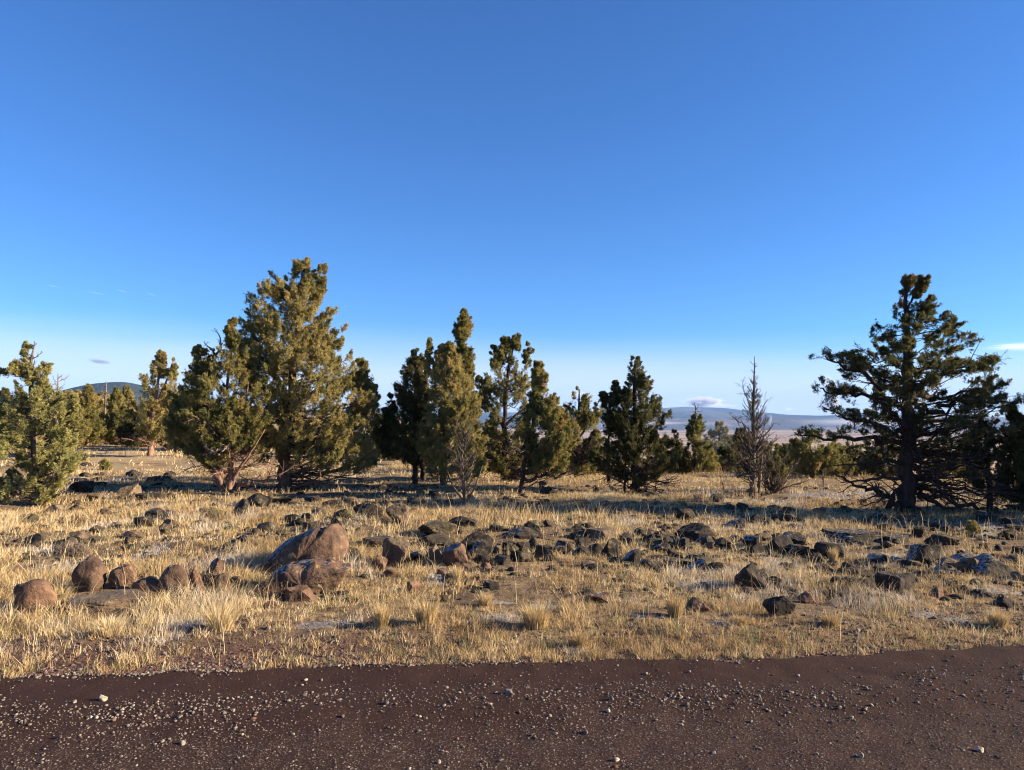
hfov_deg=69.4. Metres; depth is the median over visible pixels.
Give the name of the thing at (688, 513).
rock
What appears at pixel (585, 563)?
rock
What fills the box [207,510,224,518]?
rock
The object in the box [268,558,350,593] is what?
boulder
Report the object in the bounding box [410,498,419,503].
rock
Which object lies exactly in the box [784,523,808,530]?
rock
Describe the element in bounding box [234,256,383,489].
juniper tree
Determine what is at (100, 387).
forested hill
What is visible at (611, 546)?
rock
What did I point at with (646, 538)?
rock
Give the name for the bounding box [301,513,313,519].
rock
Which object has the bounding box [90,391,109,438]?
juniper tree
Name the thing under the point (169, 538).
rock
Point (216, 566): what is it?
rock
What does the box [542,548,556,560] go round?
rock
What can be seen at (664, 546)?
rock
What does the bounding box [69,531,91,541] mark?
rock
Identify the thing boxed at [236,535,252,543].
rock
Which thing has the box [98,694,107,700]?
stone
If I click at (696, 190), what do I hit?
sky
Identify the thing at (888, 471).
juniper tree
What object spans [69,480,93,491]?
rock
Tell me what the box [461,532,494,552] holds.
boulder
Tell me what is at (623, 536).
rock
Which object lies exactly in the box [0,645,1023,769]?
road
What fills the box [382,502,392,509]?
rock
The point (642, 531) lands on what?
rock
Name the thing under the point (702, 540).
rock
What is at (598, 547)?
rock
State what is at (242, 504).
rock
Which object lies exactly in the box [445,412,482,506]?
bare sapling
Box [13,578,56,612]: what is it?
boulder
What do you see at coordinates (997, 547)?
rock
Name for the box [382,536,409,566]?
boulder
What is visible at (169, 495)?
rock
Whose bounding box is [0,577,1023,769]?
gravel
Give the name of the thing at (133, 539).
rock
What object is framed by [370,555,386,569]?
rock
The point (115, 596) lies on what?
rock
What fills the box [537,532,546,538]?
rock
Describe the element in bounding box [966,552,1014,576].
boulder
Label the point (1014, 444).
juniper tree
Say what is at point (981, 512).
rock
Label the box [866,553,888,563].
rock
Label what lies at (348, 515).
rock
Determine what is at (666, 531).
rock
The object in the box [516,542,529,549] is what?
rock
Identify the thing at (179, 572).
boulder
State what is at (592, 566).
rock
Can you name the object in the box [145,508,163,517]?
rock
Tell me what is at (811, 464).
juniper tree
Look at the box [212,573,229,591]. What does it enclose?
rock
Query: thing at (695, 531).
boulder
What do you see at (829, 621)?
grass tuft
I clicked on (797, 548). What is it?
rock
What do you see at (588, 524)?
rock
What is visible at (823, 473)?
bare sapling
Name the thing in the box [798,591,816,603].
rock
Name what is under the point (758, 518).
rock
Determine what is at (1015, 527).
rock
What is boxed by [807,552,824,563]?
rock
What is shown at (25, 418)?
juniper tree
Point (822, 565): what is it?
rock
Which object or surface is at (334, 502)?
rock
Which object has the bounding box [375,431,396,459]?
juniper tree
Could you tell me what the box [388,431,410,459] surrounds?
juniper tree
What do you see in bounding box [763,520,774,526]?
rock
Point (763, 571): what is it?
rock
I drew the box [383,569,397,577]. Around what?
rock
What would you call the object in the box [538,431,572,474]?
juniper tree
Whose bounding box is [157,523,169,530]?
rock
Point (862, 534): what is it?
rock
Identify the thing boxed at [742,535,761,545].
rock
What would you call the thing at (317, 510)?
rock
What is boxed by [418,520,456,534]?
boulder
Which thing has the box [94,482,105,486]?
rock
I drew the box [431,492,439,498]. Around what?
rock
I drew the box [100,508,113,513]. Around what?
rock
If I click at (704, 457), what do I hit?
juniper tree
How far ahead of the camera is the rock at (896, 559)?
8.54 m
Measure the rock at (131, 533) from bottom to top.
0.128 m
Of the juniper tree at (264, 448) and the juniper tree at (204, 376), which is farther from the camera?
the juniper tree at (264, 448)
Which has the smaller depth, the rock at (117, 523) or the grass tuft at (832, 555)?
the grass tuft at (832, 555)
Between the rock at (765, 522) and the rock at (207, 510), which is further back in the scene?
the rock at (207, 510)
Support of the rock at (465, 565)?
on the ground at (508, 585)
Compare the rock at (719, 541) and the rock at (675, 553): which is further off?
the rock at (719, 541)
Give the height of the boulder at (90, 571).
0.463 m
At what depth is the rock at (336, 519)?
11.28 m
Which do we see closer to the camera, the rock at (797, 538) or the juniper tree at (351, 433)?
the rock at (797, 538)
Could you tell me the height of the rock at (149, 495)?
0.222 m
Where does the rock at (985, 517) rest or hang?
on the ground at (508, 585)
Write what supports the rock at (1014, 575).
on the ground at (508, 585)
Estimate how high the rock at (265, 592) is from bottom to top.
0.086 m
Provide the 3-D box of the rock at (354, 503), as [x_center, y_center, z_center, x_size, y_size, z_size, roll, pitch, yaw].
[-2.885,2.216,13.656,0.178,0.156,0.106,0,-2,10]
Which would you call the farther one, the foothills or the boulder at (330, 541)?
the foothills
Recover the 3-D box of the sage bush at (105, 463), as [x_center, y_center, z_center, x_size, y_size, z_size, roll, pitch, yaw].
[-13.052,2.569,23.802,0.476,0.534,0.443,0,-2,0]
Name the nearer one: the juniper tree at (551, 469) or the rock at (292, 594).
the rock at (292, 594)
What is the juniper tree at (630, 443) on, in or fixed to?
on the ground at (508, 585)
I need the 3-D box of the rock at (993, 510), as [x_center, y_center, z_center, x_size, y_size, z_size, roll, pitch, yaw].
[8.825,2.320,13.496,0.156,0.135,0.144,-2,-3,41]
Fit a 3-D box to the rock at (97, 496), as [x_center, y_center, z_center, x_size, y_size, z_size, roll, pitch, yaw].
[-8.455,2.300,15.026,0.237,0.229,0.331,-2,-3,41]
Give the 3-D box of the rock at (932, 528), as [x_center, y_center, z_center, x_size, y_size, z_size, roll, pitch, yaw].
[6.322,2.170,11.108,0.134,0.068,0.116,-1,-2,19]
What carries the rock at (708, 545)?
on the ground at (508, 585)
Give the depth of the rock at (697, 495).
15.11 m
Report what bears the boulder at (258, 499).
on the ground at (508, 585)
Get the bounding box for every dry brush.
[44,538,106,556]
[146,544,192,559]
[249,577,291,598]
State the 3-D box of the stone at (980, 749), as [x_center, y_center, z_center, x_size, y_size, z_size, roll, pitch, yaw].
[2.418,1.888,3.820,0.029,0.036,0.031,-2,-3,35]
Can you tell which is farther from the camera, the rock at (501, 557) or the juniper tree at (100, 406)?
the juniper tree at (100, 406)
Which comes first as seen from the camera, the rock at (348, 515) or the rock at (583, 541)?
the rock at (583, 541)
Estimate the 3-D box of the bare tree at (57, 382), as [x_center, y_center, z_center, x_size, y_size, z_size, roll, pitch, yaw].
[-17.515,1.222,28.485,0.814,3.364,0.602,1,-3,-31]
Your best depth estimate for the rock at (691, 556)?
9.02 m
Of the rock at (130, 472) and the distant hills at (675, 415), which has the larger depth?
the distant hills at (675, 415)
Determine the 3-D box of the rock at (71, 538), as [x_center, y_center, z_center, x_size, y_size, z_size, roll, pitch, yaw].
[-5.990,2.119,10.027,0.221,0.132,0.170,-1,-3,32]
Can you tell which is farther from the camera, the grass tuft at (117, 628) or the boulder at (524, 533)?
the boulder at (524, 533)
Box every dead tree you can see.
[100,382,108,415]
[721,356,784,495]
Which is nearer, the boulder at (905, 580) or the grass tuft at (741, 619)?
the grass tuft at (741, 619)
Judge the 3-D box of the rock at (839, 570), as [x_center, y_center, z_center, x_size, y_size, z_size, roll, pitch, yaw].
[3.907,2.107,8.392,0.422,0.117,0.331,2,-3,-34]
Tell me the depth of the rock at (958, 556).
8.81 m
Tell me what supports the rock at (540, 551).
on the ground at (508, 585)
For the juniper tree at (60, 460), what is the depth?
14.22 m
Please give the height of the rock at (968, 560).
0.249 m
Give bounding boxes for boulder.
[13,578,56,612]
[72,555,106,591]
[108,563,136,588]
[131,576,159,596]
[158,564,190,596]
[247,493,271,507]
[267,523,348,573]
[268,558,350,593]
[353,502,382,518]
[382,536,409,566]
[386,503,411,523]
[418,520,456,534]
[442,543,467,566]
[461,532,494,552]
[513,527,538,538]
[674,523,715,541]
[734,563,768,588]
[762,596,795,616]
[814,542,845,557]
[873,571,914,594]
[906,544,940,563]
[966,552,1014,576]
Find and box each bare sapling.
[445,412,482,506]
[819,467,826,487]
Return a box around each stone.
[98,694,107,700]
[179,740,185,745]
[504,689,512,693]
[977,746,983,752]
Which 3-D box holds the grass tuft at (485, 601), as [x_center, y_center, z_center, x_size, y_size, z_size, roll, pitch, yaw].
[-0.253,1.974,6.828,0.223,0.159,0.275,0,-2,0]
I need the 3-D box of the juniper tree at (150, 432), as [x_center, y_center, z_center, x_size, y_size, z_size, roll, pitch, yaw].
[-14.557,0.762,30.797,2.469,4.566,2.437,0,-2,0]
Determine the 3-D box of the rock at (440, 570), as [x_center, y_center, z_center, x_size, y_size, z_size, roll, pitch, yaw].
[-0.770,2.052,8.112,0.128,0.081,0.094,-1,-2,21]
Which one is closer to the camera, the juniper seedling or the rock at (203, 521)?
the juniper seedling
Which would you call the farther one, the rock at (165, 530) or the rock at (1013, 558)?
the rock at (165, 530)
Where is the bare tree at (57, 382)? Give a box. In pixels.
[49,375,68,448]
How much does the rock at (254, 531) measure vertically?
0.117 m
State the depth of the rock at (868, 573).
8.01 m
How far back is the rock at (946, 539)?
9.72 m
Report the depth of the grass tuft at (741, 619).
6.20 m
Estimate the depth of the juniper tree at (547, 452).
15.50 m
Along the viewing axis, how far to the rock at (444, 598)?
6.99 m
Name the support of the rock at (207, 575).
on the ground at (508, 585)
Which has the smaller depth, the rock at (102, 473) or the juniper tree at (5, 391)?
the rock at (102, 473)
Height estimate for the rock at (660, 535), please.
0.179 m
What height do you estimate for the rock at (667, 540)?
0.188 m
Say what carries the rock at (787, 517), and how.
on the ground at (508, 585)
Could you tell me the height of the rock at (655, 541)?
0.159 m
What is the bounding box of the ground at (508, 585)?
[0,415,1023,677]
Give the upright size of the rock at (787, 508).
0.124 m
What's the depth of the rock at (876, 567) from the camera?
8.35 m
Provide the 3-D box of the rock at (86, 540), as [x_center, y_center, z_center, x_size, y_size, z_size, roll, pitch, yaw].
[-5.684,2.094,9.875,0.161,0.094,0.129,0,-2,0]
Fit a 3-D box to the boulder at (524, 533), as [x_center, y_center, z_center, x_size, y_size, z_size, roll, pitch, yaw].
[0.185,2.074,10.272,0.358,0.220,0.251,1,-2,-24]
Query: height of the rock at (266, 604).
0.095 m
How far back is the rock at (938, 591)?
7.19 m
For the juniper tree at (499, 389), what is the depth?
19.11 m
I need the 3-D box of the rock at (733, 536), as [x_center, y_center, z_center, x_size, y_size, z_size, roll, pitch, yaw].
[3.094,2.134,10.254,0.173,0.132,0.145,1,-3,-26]
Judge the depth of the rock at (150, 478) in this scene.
19.51 m
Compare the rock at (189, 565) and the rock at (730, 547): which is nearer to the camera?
the rock at (189, 565)
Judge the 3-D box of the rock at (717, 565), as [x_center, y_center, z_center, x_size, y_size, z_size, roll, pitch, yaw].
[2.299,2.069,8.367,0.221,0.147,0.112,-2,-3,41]
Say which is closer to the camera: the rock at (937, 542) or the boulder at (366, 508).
the rock at (937, 542)
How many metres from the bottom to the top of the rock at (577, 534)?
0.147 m
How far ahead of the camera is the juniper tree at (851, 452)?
25.78 m
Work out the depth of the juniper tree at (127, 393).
44.56 m
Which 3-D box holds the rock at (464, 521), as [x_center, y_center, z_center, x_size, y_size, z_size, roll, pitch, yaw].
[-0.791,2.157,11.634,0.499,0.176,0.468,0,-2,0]
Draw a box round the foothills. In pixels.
[481,417,1009,429]
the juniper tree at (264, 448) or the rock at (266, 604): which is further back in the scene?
the juniper tree at (264, 448)
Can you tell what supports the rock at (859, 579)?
on the ground at (508, 585)
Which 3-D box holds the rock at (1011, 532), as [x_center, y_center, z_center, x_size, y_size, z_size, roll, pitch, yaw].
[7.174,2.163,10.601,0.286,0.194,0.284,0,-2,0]
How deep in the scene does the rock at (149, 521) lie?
11.07 m
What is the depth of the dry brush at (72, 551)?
9.25 m
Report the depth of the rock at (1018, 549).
9.18 m
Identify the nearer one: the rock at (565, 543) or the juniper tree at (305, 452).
the rock at (565, 543)
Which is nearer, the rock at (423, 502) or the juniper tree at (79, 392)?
the rock at (423, 502)
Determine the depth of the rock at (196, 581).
7.20 m
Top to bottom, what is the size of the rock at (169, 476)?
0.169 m
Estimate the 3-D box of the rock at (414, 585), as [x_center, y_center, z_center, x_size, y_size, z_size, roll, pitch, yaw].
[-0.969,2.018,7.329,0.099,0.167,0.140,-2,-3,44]
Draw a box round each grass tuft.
[86,614,139,636]
[194,601,245,631]
[369,600,394,628]
[410,595,446,624]
[447,565,464,581]
[475,591,495,607]
[515,599,556,629]
[564,628,595,649]
[662,591,689,617]
[728,612,750,625]
[818,612,843,627]
[826,547,840,560]
[982,606,1015,627]
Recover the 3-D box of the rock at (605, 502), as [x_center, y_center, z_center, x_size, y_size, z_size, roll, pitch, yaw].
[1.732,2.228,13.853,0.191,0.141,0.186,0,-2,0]
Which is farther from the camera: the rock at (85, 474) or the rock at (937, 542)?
the rock at (85, 474)
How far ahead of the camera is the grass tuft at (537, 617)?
6.04 m
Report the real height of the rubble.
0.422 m
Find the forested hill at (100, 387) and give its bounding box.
[2,382,382,414]
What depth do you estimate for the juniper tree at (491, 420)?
22.37 m
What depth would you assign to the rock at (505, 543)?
9.36 m
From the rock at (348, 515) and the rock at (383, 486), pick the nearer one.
the rock at (348, 515)
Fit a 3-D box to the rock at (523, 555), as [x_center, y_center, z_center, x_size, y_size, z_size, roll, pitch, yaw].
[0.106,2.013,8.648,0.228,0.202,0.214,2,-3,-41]
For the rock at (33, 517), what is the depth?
11.55 m
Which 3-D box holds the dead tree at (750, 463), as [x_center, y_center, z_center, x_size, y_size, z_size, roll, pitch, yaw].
[5.301,0.944,16.317,1.212,3.163,1.203,-2,-3,44]
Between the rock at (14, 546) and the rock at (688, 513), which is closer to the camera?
the rock at (14, 546)
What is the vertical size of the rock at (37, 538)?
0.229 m
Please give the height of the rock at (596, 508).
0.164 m
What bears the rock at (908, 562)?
on the ground at (508, 585)
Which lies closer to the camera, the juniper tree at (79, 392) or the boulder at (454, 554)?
the boulder at (454, 554)
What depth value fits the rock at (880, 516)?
12.65 m
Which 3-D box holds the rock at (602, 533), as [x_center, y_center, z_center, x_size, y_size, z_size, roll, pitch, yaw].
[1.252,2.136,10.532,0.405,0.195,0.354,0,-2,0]
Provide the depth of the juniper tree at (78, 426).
38.50 m
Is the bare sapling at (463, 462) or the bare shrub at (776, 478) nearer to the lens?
the bare sapling at (463, 462)
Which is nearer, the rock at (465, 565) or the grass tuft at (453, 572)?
the grass tuft at (453, 572)
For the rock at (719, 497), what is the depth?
15.01 m
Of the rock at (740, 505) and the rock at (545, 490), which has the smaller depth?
the rock at (740, 505)
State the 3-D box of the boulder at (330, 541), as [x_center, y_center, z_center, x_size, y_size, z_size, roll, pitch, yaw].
[-2.324,1.903,8.405,0.904,0.686,0.658,0,-2,0]
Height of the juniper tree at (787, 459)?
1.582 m
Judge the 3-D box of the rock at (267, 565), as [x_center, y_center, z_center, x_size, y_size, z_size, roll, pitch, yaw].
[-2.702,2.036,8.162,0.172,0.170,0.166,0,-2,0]
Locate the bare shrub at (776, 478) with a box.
[748,439,810,493]
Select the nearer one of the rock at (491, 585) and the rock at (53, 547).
the rock at (491, 585)
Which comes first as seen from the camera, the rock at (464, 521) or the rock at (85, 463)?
the rock at (464, 521)
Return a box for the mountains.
[482,407,748,415]
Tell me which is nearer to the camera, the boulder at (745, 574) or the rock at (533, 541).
the boulder at (745, 574)
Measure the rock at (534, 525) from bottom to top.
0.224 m
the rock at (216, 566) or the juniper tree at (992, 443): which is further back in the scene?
the juniper tree at (992, 443)
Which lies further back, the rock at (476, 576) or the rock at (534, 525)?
the rock at (534, 525)
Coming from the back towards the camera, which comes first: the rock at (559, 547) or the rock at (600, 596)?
the rock at (559, 547)
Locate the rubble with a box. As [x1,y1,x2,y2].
[0,484,1023,602]
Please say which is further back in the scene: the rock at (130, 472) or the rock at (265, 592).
the rock at (130, 472)
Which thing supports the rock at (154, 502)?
on the ground at (508, 585)
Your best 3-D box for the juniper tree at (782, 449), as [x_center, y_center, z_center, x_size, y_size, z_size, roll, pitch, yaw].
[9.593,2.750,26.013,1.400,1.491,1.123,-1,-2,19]
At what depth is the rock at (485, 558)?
8.58 m
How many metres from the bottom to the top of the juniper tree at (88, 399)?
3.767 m
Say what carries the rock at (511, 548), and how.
on the ground at (508, 585)
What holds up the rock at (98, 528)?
on the ground at (508, 585)
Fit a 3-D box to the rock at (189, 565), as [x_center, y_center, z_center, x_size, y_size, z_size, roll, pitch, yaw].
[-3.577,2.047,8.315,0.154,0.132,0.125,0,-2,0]
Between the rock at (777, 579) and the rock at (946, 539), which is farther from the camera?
the rock at (946, 539)
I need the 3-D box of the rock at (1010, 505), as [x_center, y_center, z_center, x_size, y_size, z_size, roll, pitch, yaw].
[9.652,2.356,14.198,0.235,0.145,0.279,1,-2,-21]
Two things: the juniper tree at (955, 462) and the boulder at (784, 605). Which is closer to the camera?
the boulder at (784, 605)
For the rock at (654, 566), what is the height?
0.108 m
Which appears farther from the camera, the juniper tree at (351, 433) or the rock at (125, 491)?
the juniper tree at (351, 433)
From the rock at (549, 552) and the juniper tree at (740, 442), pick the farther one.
the juniper tree at (740, 442)
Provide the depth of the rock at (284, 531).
10.53 m
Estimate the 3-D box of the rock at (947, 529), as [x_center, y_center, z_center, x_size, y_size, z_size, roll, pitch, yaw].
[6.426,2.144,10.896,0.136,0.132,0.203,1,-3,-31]
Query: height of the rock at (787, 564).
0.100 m
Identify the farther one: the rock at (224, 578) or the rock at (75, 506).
the rock at (75, 506)
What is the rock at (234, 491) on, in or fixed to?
on the ground at (508, 585)
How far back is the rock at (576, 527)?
11.13 m
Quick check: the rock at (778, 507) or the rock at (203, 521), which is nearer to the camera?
the rock at (203, 521)
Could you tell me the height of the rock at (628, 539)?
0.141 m
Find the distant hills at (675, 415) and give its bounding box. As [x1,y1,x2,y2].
[342,408,1007,422]
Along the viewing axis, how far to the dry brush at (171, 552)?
9.07 m
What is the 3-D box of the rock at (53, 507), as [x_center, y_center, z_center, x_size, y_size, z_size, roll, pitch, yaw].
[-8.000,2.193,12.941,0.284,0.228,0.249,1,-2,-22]
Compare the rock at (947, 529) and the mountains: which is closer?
the rock at (947, 529)
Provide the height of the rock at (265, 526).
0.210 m
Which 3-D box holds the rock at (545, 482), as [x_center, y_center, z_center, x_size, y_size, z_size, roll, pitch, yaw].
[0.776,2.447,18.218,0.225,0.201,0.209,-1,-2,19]
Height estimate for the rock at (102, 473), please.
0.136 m
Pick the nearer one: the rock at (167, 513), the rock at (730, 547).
the rock at (730, 547)
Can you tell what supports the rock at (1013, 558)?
on the ground at (508, 585)
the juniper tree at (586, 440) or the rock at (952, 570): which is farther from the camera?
the juniper tree at (586, 440)
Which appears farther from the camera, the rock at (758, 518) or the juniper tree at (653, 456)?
the juniper tree at (653, 456)
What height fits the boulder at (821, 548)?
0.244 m
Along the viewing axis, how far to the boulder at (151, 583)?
7.12 m
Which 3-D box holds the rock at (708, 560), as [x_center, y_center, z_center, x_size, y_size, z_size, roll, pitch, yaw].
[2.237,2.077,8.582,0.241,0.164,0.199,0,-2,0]
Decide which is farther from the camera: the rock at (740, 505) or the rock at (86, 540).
the rock at (740, 505)
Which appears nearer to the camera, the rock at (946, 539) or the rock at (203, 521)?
the rock at (946, 539)
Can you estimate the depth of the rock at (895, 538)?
10.04 m
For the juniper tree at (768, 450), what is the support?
on the ground at (508, 585)
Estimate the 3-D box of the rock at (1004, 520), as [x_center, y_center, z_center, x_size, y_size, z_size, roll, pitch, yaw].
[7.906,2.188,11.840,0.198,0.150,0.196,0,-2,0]
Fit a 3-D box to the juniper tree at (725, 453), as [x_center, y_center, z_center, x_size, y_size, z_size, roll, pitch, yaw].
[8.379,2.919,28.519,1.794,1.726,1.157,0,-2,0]
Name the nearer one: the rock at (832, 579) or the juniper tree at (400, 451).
the rock at (832, 579)
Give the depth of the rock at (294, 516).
11.74 m
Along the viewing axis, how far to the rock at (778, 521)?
11.84 m
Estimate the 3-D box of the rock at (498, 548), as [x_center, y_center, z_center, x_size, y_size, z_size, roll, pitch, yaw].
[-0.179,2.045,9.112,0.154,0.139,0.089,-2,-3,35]
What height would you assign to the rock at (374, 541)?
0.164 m
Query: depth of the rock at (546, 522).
11.43 m
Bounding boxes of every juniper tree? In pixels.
[0,340,90,504]
[0,387,29,445]
[8,392,47,442]
[44,400,59,445]
[46,389,91,446]
[74,389,91,413]
[78,383,109,445]
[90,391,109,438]
[99,386,128,444]
[114,398,154,447]
[118,384,142,443]
[122,349,190,455]
[158,408,196,450]
[162,316,297,491]
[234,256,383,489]
[240,416,273,452]
[294,416,322,453]
[313,419,358,453]
[348,408,371,452]
[359,413,382,451]
[371,348,437,484]
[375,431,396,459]
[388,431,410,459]
[411,337,490,484]
[447,308,483,473]
[471,332,538,481]
[479,412,512,473]
[493,360,581,494]
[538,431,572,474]
[562,386,610,478]
[571,437,604,473]
[581,428,612,474]
[585,356,681,495]
[646,448,675,463]
[659,428,695,474]
[679,402,720,473]
[696,440,718,470]
[703,420,732,458]
[716,440,744,471]
[727,428,767,468]
[741,440,779,473]
[766,443,791,473]
[778,438,805,475]
[785,272,1023,515]
[786,428,840,478]
[818,439,856,476]
[840,436,876,475]
[857,434,900,477]
[916,437,963,479]
[950,432,992,479]
[962,419,1023,510]
[993,405,1023,511]
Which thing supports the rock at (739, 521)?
on the ground at (508, 585)
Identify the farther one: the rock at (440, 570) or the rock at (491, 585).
the rock at (440, 570)
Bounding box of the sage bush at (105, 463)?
[98,457,112,470]
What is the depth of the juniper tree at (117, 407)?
41.42 m
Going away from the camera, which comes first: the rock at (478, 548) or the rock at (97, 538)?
the rock at (478, 548)
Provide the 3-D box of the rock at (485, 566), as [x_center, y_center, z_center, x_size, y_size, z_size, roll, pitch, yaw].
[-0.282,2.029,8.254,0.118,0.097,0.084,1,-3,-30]
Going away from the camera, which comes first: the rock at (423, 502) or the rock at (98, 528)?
the rock at (98, 528)
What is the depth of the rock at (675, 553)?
9.11 m
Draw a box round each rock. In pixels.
[1,542,21,547]
[20,514,39,524]
[21,533,43,546]
[29,523,41,528]
[45,504,63,513]
[52,545,67,552]
[60,540,73,546]
[60,589,153,614]
[62,536,78,542]
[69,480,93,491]
[69,504,84,510]
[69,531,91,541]
[74,543,89,551]
[78,472,90,476]
[80,462,91,465]
[81,538,90,543]
[86,492,104,500]
[88,536,104,542]
[89,525,104,532]
[93,472,106,475]
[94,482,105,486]
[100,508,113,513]
[110,522,122,527]
[117,483,141,499]
[122,530,144,538]
[125,470,142,476]
[125,536,137,543]
[133,516,153,527]
[135,492,163,500]
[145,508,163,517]
[146,477,157,481]
[146,500,163,505]
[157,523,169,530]
[160,528,170,535]
[162,475,174,478]
[162,536,174,540]
[163,471,175,475]
[163,510,179,518]
[163,519,176,527]
[165,492,175,499]
[187,562,198,570]
[189,567,204,593]
[192,520,209,525]
[200,509,212,513]
[202,573,215,590]
[206,558,224,574]
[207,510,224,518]
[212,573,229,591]
[223,542,232,546]
[227,489,238,493]
[229,539,240,546]
[229,576,248,589]
[232,498,249,515]
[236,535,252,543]
[250,528,261,534]
[257,522,275,532]
[259,562,270,573]
[261,590,269,597]
[262,600,278,608]
[272,497,292,502]
[276,529,290,535]
[285,514,300,521]
[285,585,315,601]
[289,518,308,525]
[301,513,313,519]
[302,521,319,529]
[304,495,319,501]
[311,508,328,513]
[322,500,344,505]
[331,516,345,525]
[338,509,356,518]
[346,547,360,559]
[351,501,360,506]
[361,535,390,546]
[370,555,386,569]
[378,483,388,490]
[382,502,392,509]
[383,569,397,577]
[407,580,421,592]
[409,551,423,560]
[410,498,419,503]
[416,489,424,494]
[419,499,426,505]
[419,534,452,545]
[423,543,442,561]
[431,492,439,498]
[436,568,446,573]
[439,595,447,602]
[443,499,452,504]
[447,516,476,526]
[461,563,471,568]
[470,541,493,555]
[472,574,480,580]
[478,553,491,563]
[481,562,491,569]
[484,580,499,590]
[488,524,501,531]
[492,545,501,553]
[493,554,510,563]
[501,541,516,547]
[502,543,518,552]
[507,529,514,535]
[510,549,532,561]
[511,505,522,510]
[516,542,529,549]
[523,520,540,532]
[528,537,537,550]
[535,544,553,557]
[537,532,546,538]
[539,480,547,485]
[540,487,557,493]
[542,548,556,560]
[543,519,553,525]
[553,545,566,553]
[556,540,571,548]
[569,530,587,538]
[570,524,585,531]
[572,546,590,555]
[575,536,588,548]
[581,560,593,567]
[581,563,603,571]
[584,522,593,527]
[586,527,614,539]
[589,592,612,602]
[590,543,602,554]
[592,507,599,513]
[600,500,609,505]
[601,538,619,557]
[618,532,632,541]
[622,559,636,564]
[623,537,634,544]
[624,549,641,563]
[634,527,656,536]
[639,534,655,543]
[639,558,657,567]
[645,564,660,572]
[649,537,672,545]
[652,543,670,552]
[655,533,668,537]
[660,537,672,547]
[662,528,672,535]
[662,556,690,566]
[666,548,682,557]
[673,537,688,548]
[674,508,695,519]
[686,553,704,559]
[686,559,705,570]
[687,597,708,611]
[693,493,703,499]
[693,556,713,568]
[695,535,714,544]
[703,542,713,549]
[706,562,725,571]
[709,493,723,501]
[715,538,730,545]
[723,503,736,509]
[723,544,739,550]
[726,518,746,527]
[729,534,741,541]
[736,502,749,509]
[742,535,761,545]
[745,544,763,552]
[750,514,764,522]
[754,532,773,540]
[758,569,770,577]
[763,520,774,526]
[766,550,776,556]
[766,576,786,584]
[767,505,780,509]
[767,535,792,550]
[769,514,797,521]
[773,518,782,524]
[779,562,793,569]
[782,506,792,511]
[783,531,806,544]
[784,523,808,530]
[789,544,811,554]
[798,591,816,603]
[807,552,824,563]
[808,572,825,580]
[813,508,825,514]
[815,562,833,570]
[820,528,884,543]
[829,576,844,585]
[834,566,875,574]
[841,562,853,567]
[844,540,853,545]
[844,576,875,584]
[849,569,872,577]
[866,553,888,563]
[872,512,886,519]
[873,565,881,569]
[877,523,892,529]
[880,540,894,546]
[882,534,908,543]
[891,556,904,564]
[900,559,925,567]
[911,525,928,536]
[924,534,959,544]
[926,522,940,528]
[927,538,942,545]
[928,527,937,530]
[928,587,943,597]
[933,563,947,574]
[936,549,945,561]
[938,558,967,571]
[940,526,956,532]
[948,567,962,574]
[950,553,974,561]
[960,557,979,571]
[975,513,992,521]
[977,510,986,513]
[979,543,990,548]
[991,508,999,513]
[993,597,1016,608]
[994,545,1002,550]
[998,529,1023,539]
[999,517,1013,523]
[999,553,1018,563]
[1004,524,1023,531]
[1005,504,1019,509]
[1009,571,1023,580]
[1010,546,1023,556]
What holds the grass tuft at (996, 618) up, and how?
on the ground at (508, 585)
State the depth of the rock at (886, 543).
9.70 m
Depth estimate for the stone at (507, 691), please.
4.55 m
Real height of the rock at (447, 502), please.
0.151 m
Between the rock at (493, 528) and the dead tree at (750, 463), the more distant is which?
the dead tree at (750, 463)
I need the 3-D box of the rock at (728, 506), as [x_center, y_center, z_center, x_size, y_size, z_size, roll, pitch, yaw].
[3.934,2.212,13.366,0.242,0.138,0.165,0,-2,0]
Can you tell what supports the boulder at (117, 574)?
on the ground at (508, 585)
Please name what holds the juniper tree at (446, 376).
on the ground at (508, 585)
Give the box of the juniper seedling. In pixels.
[963,520,983,534]
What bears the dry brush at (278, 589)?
on the ground at (508, 585)
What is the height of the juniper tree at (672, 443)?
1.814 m
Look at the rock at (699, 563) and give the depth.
8.43 m
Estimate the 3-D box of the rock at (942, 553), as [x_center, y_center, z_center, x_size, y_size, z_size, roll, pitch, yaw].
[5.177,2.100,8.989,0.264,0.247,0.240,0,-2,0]
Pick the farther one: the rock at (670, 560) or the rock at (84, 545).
the rock at (84, 545)
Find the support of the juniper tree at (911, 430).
on the ground at (508, 585)
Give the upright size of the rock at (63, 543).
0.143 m
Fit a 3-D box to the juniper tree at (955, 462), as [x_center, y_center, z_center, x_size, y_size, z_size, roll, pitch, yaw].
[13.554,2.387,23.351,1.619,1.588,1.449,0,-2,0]
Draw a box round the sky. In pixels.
[0,0,1023,416]
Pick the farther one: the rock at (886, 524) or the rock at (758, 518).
the rock at (758, 518)
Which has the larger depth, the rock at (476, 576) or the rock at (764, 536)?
the rock at (764, 536)
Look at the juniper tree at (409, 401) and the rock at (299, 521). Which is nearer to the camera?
the rock at (299, 521)
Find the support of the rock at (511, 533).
on the ground at (508, 585)

